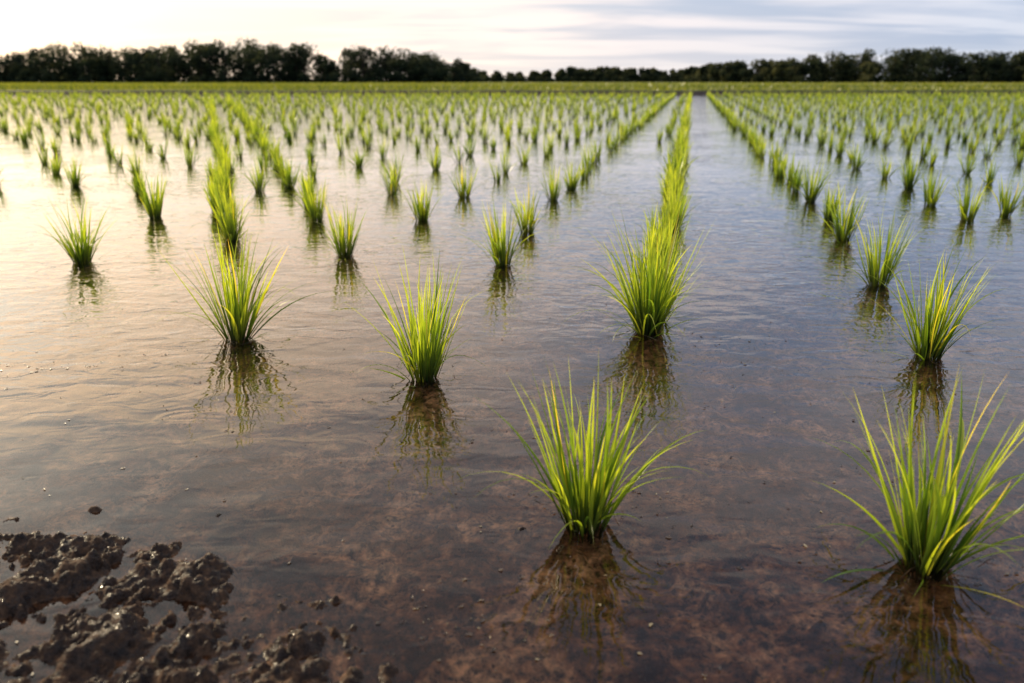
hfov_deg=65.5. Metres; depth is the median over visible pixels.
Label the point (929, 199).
rice plant
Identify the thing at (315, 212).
rice plant
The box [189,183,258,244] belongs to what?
rice plant
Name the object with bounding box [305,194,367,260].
rice plant
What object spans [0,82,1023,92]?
grass field
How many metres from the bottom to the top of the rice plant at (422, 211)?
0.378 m
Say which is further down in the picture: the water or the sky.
the water
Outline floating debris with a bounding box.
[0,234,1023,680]
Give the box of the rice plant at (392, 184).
[374,160,410,195]
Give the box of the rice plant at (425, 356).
[348,250,502,389]
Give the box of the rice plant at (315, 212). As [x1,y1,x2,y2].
[286,171,329,220]
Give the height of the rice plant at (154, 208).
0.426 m
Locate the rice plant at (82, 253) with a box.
[36,194,119,267]
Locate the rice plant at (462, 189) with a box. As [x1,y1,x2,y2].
[444,166,481,197]
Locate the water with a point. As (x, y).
(738, 181)
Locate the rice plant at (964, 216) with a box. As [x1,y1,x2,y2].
[944,177,988,220]
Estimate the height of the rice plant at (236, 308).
0.535 m
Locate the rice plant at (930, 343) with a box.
[857,241,1002,366]
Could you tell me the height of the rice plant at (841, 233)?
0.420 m
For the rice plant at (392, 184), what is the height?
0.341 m
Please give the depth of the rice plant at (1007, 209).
6.15 m
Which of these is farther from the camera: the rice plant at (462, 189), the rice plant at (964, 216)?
the rice plant at (462, 189)
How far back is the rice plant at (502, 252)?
4.48 m
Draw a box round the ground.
[0,80,1023,682]
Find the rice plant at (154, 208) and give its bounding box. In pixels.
[130,169,169,217]
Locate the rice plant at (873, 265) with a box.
[826,202,929,292]
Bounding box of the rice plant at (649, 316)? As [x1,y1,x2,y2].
[558,202,711,340]
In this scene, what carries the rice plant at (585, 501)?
on the water
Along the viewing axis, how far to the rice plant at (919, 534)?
1.68 m
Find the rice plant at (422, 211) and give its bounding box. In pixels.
[398,177,441,222]
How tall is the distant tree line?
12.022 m
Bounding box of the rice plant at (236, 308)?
[146,219,344,347]
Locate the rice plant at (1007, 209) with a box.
[979,175,1023,216]
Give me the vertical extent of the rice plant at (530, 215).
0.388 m
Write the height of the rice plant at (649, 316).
0.580 m
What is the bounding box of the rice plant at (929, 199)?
[916,166,953,208]
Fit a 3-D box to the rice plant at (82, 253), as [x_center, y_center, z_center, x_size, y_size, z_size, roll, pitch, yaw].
[-2.532,-0.645,4.538,0.588,0.453,0.426,0,18,0]
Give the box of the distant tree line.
[0,37,1023,82]
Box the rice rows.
[0,89,1023,320]
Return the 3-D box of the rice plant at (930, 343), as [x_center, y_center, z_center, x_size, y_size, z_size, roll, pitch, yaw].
[1.555,-0.117,2.892,0.594,0.476,0.634,6,19,19]
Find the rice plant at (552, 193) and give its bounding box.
[535,164,571,200]
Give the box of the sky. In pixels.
[0,0,1023,79]
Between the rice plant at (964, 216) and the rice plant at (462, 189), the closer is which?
the rice plant at (964, 216)
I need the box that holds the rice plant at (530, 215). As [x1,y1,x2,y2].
[508,179,551,232]
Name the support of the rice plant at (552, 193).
on the water
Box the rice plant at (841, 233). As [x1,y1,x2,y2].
[808,185,868,244]
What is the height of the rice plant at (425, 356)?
0.504 m
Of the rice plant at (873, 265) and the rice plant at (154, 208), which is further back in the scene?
the rice plant at (154, 208)
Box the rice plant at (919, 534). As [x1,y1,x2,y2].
[812,368,1023,606]
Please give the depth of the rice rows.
15.38 m
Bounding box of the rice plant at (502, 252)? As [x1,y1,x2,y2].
[456,200,544,270]
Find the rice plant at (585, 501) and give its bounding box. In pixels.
[462,355,707,545]

